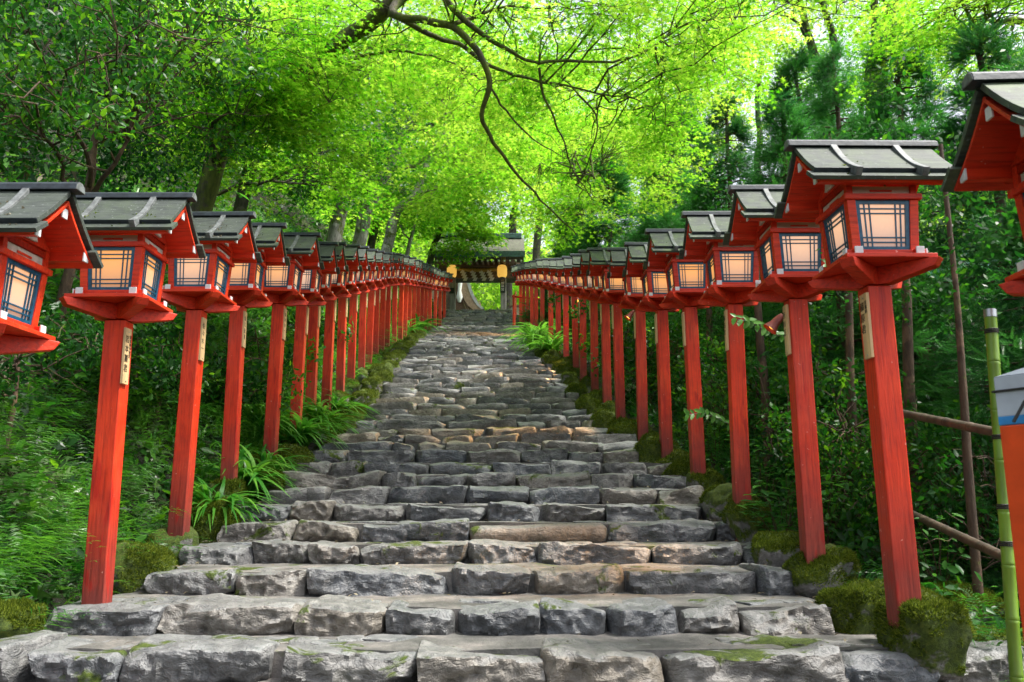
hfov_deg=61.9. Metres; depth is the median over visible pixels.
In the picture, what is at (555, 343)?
grass clump
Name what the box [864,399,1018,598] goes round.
evergreen shrub
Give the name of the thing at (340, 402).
grass clump
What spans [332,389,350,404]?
mossy rock
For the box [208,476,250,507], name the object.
mossy rock
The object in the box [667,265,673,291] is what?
window
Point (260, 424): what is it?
grass clump
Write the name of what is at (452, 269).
paper lantern
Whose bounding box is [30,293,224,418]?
evergreen shrub
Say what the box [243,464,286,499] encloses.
mossy rock
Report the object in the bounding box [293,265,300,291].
window
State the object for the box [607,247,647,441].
post lantern
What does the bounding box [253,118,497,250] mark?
maple tree
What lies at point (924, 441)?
evergreen shrub
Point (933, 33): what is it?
maple tree
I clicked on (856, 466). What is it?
evergreen shrub
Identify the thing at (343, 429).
mossy rock
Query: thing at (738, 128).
cedar tree
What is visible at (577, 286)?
post lantern
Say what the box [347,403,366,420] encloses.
mossy rock
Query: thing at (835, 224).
window
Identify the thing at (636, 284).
window
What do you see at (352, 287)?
post lantern
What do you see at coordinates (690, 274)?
window
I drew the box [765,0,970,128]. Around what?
broadleaf tree
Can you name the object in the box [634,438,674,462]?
mossy rock
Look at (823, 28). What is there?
sky
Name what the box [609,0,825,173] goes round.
maple tree
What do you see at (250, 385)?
evergreen shrub
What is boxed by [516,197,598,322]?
cedar tree
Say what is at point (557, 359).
mossy rock
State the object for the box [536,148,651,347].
cedar tree
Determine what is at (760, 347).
slender trunk tree
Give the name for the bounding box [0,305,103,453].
evergreen shrub
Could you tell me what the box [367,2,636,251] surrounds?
maple tree
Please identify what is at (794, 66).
cedar tree
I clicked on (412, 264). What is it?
post lantern
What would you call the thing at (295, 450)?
mossy rock
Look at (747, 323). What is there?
leafy sprig
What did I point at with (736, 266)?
window
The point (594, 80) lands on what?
maple tree
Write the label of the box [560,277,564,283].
window
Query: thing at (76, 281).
bamboo grass
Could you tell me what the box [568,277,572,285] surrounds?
window
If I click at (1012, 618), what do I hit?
bamboo pole
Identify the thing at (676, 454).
mossy rock
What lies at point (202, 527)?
mossy rock
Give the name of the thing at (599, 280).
window
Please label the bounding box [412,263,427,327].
post lantern
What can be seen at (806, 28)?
maple tree
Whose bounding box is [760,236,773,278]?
window
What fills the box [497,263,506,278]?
paper lantern
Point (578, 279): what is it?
window
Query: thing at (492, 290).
woodland
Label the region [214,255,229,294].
window
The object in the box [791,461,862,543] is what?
leafy shrub
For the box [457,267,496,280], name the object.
sacred rope
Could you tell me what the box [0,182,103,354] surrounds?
post lantern
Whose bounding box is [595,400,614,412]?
mossy rock
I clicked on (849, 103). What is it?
maple tree
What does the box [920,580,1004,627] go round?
mossy rock
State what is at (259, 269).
window
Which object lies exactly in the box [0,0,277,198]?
broadleaf tree
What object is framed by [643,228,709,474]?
post lantern
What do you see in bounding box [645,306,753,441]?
slender trunk tree
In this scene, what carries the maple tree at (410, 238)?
on the ground at (62, 600)
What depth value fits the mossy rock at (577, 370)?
19.97 m
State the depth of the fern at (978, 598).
5.06 m
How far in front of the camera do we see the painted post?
3.02 m
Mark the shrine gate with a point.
(513, 253)
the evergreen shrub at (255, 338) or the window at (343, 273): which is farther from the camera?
the window at (343, 273)
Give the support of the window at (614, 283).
in the post lantern at (612, 293)
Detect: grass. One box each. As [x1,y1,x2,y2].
[0,113,249,367]
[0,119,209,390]
[43,178,442,503]
[569,336,1020,681]
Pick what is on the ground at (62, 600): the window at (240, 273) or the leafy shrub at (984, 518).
the leafy shrub at (984, 518)
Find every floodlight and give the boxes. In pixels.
[624,310,634,320]
[763,313,782,333]
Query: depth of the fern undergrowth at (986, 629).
6.06 m
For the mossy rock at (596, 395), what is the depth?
15.36 m
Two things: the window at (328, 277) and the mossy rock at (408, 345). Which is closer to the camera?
the window at (328, 277)
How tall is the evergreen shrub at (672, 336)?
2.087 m
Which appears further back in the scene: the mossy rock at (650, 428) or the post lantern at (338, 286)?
the post lantern at (338, 286)
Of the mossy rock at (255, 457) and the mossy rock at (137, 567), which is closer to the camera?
the mossy rock at (137, 567)
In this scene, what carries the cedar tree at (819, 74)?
on the ground at (62, 600)
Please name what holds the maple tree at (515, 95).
on the ground at (62, 600)
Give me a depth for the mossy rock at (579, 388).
16.63 m
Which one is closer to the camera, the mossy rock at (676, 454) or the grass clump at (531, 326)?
the mossy rock at (676, 454)
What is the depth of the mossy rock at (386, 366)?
18.80 m
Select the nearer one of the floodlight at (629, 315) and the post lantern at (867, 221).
the post lantern at (867, 221)
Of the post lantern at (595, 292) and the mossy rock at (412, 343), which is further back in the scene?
the mossy rock at (412, 343)
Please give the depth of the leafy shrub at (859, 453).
7.71 m
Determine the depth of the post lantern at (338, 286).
14.17 m
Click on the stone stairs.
(466, 593)
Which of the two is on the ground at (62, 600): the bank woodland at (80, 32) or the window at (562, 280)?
the bank woodland at (80, 32)
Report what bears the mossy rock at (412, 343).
on the ground at (62, 600)
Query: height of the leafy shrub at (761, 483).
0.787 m
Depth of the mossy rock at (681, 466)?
9.70 m
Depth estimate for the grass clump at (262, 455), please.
9.80 m
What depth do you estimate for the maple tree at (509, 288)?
58.45 m
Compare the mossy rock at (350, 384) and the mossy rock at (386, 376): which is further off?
the mossy rock at (386, 376)
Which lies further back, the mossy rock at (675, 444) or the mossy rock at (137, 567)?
the mossy rock at (675, 444)
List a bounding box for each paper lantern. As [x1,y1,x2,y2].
[447,264,456,278]
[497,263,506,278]
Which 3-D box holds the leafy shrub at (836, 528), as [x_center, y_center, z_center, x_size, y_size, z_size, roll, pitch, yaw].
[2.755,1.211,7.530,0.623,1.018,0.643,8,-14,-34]
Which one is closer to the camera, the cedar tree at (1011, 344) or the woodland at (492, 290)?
the cedar tree at (1011, 344)
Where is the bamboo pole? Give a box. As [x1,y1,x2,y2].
[983,308,1023,681]
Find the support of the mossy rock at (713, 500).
on the ground at (62, 600)
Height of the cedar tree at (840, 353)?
4.936 m
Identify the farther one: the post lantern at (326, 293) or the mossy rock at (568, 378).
the mossy rock at (568, 378)
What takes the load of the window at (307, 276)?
in the post lantern at (311, 286)
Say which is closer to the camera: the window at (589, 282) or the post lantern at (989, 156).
the post lantern at (989, 156)
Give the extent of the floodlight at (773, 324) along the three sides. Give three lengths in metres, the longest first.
0.182 x 0.170 x 0.124 m
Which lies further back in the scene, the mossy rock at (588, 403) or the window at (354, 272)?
the window at (354, 272)
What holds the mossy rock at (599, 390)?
on the ground at (62, 600)
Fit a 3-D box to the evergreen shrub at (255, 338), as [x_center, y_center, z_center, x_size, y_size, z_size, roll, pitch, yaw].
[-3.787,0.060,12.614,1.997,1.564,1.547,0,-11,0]
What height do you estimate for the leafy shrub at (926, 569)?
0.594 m
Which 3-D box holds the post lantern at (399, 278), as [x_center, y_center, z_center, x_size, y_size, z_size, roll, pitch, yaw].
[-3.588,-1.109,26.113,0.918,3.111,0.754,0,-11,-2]
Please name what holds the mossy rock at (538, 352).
on the ground at (62, 600)
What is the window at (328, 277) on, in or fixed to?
in the post lantern at (326, 293)
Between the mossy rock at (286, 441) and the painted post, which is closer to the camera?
the painted post
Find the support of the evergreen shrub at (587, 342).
on the ground at (62, 600)
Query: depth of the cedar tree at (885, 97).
12.21 m
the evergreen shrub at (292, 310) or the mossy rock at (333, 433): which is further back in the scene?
the evergreen shrub at (292, 310)
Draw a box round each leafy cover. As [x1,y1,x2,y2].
[529,316,1022,660]
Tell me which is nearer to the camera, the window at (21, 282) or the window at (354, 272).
the window at (21, 282)
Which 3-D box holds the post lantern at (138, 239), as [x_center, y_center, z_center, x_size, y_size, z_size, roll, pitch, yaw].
[-2.683,0.483,5.725,0.918,3.111,0.751,0,-11,-1]
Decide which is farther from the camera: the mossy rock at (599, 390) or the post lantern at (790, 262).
the mossy rock at (599, 390)
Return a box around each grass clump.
[153,471,280,531]
[195,440,305,503]
[241,402,332,445]
[246,404,357,449]
[249,385,343,428]
[250,441,318,471]
[289,396,376,437]
[290,387,377,415]
[397,319,436,334]
[412,313,448,332]
[492,323,555,349]
[506,319,561,339]
[515,329,579,352]
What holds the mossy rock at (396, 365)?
on the ground at (62, 600)
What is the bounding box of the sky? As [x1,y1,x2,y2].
[177,0,1023,251]
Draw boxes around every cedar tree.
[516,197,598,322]
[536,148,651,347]
[586,123,723,373]
[598,90,770,360]
[646,90,816,414]
[671,78,922,433]
[678,39,845,392]
[709,113,982,481]
[758,17,1022,505]
[762,34,924,415]
[861,9,1023,520]
[913,40,1023,608]
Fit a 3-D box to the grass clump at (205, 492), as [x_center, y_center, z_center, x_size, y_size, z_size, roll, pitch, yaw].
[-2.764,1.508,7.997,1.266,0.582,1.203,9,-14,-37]
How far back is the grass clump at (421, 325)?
32.19 m
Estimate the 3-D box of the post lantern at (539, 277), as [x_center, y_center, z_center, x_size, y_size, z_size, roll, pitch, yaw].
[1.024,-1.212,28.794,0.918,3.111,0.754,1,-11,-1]
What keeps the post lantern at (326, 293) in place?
on the ground at (62, 600)
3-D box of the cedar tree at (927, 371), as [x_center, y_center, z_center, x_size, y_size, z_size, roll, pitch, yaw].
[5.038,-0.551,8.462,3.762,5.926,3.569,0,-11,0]
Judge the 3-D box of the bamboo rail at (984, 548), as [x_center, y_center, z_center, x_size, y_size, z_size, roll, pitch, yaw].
[2.633,1.145,5.176,0.054,0.308,2.041,-2,-11,10]
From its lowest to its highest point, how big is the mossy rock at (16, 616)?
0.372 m
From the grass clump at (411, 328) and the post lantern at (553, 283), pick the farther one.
the grass clump at (411, 328)
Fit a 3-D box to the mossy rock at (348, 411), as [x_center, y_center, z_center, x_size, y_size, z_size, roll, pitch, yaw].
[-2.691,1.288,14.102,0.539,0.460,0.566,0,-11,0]
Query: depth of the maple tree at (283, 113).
10.99 m
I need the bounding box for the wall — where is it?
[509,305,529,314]
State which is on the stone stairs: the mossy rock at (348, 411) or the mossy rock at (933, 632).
the mossy rock at (933, 632)
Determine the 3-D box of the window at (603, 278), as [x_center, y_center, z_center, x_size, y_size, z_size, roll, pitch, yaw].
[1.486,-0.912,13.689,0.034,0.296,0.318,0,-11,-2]
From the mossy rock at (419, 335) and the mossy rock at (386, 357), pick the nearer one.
the mossy rock at (386, 357)
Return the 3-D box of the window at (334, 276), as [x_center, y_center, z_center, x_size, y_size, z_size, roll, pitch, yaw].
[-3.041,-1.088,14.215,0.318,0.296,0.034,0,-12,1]
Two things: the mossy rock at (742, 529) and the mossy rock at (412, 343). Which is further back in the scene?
the mossy rock at (412, 343)
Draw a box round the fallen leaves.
[91,326,873,645]
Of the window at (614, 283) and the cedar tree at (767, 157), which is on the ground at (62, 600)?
the cedar tree at (767, 157)
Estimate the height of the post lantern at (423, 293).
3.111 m
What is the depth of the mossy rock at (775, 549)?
6.66 m
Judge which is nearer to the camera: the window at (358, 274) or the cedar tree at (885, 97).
the cedar tree at (885, 97)
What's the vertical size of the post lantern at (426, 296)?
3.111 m
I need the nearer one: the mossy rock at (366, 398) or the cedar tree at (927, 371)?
the cedar tree at (927, 371)
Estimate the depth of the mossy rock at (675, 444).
11.13 m
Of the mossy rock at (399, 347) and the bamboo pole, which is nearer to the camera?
the bamboo pole
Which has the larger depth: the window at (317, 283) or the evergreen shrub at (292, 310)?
the evergreen shrub at (292, 310)
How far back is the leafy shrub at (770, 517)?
7.27 m
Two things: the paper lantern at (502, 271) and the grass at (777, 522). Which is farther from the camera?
the paper lantern at (502, 271)
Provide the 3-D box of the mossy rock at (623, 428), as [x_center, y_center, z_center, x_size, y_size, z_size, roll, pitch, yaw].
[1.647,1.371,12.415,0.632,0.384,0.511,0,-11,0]
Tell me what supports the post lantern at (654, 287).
on the ground at (62, 600)
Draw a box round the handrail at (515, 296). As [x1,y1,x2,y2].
[512,291,538,324]
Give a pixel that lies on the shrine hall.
(466, 298)
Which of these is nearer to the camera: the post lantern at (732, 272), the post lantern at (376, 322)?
the post lantern at (732, 272)
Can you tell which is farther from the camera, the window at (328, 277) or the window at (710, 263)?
the window at (328, 277)
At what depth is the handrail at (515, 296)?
40.14 m
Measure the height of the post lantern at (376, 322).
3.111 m
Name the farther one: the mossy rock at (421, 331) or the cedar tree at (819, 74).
the mossy rock at (421, 331)
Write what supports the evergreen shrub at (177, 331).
on the ground at (62, 600)
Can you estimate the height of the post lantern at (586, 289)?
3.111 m
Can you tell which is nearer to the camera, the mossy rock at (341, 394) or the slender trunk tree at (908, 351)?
the slender trunk tree at (908, 351)
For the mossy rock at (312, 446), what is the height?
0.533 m
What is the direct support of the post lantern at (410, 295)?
on the ground at (62, 600)
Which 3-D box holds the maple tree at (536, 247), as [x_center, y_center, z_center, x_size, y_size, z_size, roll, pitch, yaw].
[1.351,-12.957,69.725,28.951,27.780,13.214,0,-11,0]
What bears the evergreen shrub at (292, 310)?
on the ground at (62, 600)
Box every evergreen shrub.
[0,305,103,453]
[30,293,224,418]
[131,304,225,419]
[174,316,311,419]
[207,308,325,386]
[253,301,357,350]
[546,293,629,338]
[568,299,655,374]
[589,309,684,414]
[631,307,726,417]
[654,308,782,451]
[686,339,833,485]
[745,339,872,514]
[752,356,945,544]
[825,389,1001,596]
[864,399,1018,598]
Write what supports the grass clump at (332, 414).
on the ground at (62, 600)
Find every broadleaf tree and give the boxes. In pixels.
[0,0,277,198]
[0,0,334,331]
[238,16,432,306]
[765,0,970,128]
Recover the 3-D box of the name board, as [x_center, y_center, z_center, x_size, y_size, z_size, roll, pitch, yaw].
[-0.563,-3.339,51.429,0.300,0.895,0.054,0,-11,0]
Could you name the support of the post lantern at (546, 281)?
on the ground at (62, 600)
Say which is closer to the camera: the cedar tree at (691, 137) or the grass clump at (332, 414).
the grass clump at (332, 414)
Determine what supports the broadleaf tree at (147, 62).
on the ground at (62, 600)
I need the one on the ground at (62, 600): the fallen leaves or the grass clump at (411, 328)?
the grass clump at (411, 328)
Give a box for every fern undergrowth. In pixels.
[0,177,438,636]
[569,336,1023,651]
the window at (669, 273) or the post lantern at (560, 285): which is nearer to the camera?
the window at (669, 273)
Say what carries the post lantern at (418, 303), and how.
on the ground at (62, 600)
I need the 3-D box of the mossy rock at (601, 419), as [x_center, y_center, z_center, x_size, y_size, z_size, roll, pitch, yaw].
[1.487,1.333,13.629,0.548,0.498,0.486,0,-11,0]
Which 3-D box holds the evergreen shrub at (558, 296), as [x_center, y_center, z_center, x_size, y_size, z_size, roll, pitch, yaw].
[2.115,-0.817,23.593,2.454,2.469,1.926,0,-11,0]
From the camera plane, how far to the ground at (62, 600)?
7.91 m
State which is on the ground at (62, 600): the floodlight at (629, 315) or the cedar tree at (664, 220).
the cedar tree at (664, 220)
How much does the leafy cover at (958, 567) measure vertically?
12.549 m
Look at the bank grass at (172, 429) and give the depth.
10.14 m
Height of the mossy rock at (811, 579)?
0.517 m
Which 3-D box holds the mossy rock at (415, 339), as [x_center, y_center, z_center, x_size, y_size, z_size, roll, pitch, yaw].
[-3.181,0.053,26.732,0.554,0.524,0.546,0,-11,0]
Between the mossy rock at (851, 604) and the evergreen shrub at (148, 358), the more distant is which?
the evergreen shrub at (148, 358)
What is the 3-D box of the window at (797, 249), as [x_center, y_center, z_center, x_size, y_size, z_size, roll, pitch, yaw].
[2.149,-0.657,6.358,0.318,0.296,0.034,0,-11,0]
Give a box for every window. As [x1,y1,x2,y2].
[0,258,41,324]
[88,247,134,289]
[141,249,162,300]
[174,253,209,285]
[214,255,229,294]
[229,263,250,285]
[254,263,263,289]
[264,266,289,286]
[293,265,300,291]
[301,270,311,289]
[315,272,319,291]
[326,274,330,287]
[331,274,337,283]
[341,272,345,286]
[352,271,355,282]
[356,271,360,280]
[538,274,543,280]
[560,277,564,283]
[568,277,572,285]
[576,277,582,285]
[586,276,591,287]
[597,276,601,287]
[602,275,605,289]
[608,278,623,289]
[624,277,626,293]
[630,277,642,293]
[643,273,647,295]
[651,271,667,293]
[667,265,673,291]
[677,262,705,287]
[707,254,714,284]
[719,251,753,281]
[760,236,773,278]
[779,233,820,270]
[823,203,848,263]
[855,200,909,249]
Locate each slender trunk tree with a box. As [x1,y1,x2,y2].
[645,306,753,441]
[678,159,784,496]
[776,126,965,516]
[781,106,1009,553]
[812,47,1023,596]
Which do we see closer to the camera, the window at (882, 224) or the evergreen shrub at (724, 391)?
the window at (882, 224)
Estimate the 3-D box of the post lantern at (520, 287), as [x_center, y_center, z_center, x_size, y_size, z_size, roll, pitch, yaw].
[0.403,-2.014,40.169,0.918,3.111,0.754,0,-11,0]
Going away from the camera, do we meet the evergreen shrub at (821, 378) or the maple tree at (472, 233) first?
the evergreen shrub at (821, 378)
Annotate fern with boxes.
[0,531,65,568]
[59,510,139,545]
[119,503,178,540]
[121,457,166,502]
[938,588,1017,626]
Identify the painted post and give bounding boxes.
[991,368,1023,638]
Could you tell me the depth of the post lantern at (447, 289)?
43.49 m
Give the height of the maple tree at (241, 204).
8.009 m
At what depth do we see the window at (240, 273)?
8.86 m
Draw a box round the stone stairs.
[0,309,1023,681]
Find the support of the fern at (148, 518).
on the ground at (62, 600)
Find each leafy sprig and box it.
[684,407,729,430]
[730,313,784,341]
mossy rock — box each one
[0,596,48,638]
[113,539,178,594]
[144,523,198,565]
[190,496,241,543]
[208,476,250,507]
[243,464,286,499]
[248,453,284,470]
[278,432,305,447]
[278,443,314,470]
[308,424,330,450]
[329,412,356,429]
[329,428,337,441]
[330,421,346,434]
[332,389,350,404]
[334,406,364,420]
[345,377,360,393]
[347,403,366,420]
[350,390,375,414]
[355,367,367,383]
[359,388,379,398]
[360,375,383,397]
[365,362,374,369]
[368,362,392,376]
[370,370,393,389]
[372,353,381,363]
[379,349,385,359]
[381,359,400,370]
[382,350,406,359]
[382,355,395,360]
[388,344,408,354]
[388,353,401,362]
[393,341,411,349]
[402,334,418,342]
[403,340,416,345]
[409,329,426,335]
[410,332,424,338]
[534,348,547,356]
[541,354,554,364]
[542,349,559,356]
[547,356,572,365]
[552,360,571,369]
[555,363,576,373]
[560,371,578,384]
[564,382,587,396]
[574,367,589,375]
[574,395,601,414]
[579,375,590,385]
[579,391,601,400]
[589,409,614,427]
[590,388,601,398]
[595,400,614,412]
[605,423,636,433]
[607,416,636,427]
[617,420,652,431]
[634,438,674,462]
[636,430,657,441]
[646,434,680,449]
[655,449,689,463]
[661,457,709,476]
[686,466,726,490]
[698,483,759,520]
[721,499,772,542]
[749,530,799,567]
[781,543,862,598]
[814,577,884,634]
[872,585,976,681]
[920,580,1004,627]
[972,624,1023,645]
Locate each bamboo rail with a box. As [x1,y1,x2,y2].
[903,410,991,435]
[913,511,1000,560]
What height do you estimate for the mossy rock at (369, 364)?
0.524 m
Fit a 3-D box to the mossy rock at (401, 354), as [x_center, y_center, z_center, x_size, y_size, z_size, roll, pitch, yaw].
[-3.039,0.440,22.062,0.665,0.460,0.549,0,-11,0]
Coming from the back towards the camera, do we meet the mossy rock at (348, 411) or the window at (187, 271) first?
the mossy rock at (348, 411)
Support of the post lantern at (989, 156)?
on the ground at (62, 600)
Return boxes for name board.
[500,279,504,292]
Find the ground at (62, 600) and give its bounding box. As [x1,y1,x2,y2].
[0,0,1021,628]
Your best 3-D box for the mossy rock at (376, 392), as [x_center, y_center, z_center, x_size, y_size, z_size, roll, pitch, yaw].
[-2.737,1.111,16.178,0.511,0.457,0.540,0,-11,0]
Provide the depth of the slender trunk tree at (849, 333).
8.13 m
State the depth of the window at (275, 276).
10.28 m
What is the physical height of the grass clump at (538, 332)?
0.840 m
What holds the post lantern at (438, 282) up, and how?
on the ground at (62, 600)
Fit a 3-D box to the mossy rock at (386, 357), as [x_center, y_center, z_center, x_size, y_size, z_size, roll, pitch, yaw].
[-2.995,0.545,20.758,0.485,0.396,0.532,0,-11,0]
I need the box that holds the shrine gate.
[428,233,524,309]
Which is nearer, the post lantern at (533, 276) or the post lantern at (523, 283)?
the post lantern at (533, 276)
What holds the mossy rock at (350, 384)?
on the ground at (62, 600)
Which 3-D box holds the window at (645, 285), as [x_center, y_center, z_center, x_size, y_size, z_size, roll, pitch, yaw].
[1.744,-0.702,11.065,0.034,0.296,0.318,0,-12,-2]
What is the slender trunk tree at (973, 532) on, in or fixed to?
on the ground at (62, 600)
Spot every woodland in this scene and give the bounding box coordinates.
[0,0,354,241]
[263,166,1011,315]
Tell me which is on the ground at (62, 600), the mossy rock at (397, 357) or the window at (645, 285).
the mossy rock at (397, 357)
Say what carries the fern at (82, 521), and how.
on the ground at (62, 600)
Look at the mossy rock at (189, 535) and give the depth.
7.06 m
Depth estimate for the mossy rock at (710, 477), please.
9.03 m
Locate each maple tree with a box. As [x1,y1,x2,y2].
[75,0,436,216]
[96,0,443,235]
[137,0,881,316]
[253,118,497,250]
[282,0,579,310]
[301,147,468,291]
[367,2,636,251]
[374,19,678,310]
[388,118,579,268]
[411,100,643,308]
[482,108,672,245]
[535,39,769,312]
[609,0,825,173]
[656,0,915,133]
[744,0,1006,171]
[834,0,1023,109]
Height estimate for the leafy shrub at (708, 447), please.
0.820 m
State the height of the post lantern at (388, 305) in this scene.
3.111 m
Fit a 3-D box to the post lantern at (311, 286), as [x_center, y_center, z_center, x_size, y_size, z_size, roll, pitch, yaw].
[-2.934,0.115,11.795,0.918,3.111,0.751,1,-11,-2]
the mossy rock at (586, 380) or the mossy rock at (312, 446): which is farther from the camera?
the mossy rock at (586, 380)
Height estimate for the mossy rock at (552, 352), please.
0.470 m
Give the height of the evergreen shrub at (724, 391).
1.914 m
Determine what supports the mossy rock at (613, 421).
on the ground at (62, 600)
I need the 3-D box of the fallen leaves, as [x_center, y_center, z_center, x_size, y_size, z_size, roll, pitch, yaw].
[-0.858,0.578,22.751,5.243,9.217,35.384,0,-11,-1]
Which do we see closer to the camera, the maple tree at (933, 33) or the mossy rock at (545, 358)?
the maple tree at (933, 33)
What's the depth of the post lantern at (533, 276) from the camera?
31.06 m
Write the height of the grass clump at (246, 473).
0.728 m
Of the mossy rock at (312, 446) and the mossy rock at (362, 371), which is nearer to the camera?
the mossy rock at (312, 446)
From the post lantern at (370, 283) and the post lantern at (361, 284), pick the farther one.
the post lantern at (370, 283)
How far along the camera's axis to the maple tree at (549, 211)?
44.25 m
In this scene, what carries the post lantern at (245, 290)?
on the ground at (62, 600)
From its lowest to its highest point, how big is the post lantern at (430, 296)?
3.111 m
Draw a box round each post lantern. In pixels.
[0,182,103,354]
[59,192,205,604]
[161,211,262,536]
[220,222,289,479]
[263,232,324,456]
[290,241,339,431]
[305,242,348,414]
[321,244,362,409]
[336,246,370,391]
[347,249,377,393]
[358,250,384,367]
[365,252,392,363]
[372,252,395,354]
[379,253,401,349]
[385,254,405,346]
[392,256,410,342]
[398,257,416,338]
[403,259,420,336]
[407,261,423,330]
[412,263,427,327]
[416,264,431,322]
[420,266,434,328]
[424,268,437,330]
[428,269,440,329]
[433,271,445,327]
[438,272,449,325]
[443,273,453,317]
[511,266,521,321]
[514,265,524,324]
[516,264,528,326]
[520,262,533,324]
[524,262,537,325]
[529,260,544,321]
[535,259,552,339]
[541,258,560,353]
[548,258,568,356]
[555,258,578,367]
[562,256,586,380]
[570,253,598,390]
[577,250,611,402]
[586,248,625,419]
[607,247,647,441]
[622,242,678,457]
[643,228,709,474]
[679,211,760,540]
[722,184,828,563]
[774,139,951,627]
[940,71,1023,296]
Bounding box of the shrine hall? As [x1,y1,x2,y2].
[432,283,484,309]
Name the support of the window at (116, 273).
in the post lantern at (138, 239)
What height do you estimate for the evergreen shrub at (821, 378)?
2.003 m
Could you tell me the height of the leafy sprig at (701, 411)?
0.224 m
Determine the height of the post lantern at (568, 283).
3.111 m
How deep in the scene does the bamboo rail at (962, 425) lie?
4.90 m
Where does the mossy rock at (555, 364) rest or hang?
on the ground at (62, 600)
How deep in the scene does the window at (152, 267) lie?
5.94 m
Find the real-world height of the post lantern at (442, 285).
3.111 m
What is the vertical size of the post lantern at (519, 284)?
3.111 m
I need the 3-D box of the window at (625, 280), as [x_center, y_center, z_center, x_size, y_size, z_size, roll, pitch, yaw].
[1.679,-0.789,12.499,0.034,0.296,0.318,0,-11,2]
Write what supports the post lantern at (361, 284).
on the ground at (62, 600)
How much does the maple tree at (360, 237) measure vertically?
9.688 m
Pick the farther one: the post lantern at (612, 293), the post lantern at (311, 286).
the post lantern at (612, 293)
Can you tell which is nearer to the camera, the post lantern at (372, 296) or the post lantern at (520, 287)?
the post lantern at (372, 296)
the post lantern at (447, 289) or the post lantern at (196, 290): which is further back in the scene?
the post lantern at (447, 289)
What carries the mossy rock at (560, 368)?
on the ground at (62, 600)
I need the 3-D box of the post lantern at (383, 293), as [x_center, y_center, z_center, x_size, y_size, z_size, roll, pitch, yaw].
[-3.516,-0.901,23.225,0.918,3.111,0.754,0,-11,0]
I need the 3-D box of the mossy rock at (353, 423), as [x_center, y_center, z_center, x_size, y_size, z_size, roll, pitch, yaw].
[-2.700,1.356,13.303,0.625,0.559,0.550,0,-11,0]
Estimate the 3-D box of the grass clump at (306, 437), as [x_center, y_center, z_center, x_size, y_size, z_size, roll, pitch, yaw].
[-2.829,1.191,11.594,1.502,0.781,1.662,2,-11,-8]
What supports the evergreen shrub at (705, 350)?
on the ground at (62, 600)
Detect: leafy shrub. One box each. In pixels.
[703,412,729,467]
[724,435,793,501]
[738,469,798,531]
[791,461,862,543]
[819,410,869,516]
[819,424,864,532]
[914,513,965,582]
[964,480,1000,578]
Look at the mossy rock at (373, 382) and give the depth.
17.11 m
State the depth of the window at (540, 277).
28.79 m
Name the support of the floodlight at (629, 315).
attached to the post lantern at (632, 297)
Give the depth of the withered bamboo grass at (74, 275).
8.55 m
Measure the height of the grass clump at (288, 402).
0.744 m
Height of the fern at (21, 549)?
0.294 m
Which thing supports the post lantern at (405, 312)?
on the ground at (62, 600)
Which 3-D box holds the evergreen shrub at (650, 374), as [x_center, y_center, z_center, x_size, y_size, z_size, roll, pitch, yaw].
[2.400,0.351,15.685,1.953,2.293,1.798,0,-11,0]
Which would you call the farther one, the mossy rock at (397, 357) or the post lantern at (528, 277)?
the post lantern at (528, 277)
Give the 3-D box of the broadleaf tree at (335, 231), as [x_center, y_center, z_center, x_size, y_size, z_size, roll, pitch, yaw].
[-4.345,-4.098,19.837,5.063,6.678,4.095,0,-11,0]
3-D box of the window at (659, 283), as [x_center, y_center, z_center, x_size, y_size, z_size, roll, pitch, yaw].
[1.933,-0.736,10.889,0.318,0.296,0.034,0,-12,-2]
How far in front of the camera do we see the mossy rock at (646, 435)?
11.97 m
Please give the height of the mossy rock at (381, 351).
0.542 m
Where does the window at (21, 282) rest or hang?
in the post lantern at (43, 230)
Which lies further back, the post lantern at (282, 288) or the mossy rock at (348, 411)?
the mossy rock at (348, 411)
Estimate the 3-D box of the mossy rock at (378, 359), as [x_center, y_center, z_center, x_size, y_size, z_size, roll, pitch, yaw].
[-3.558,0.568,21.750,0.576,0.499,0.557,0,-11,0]

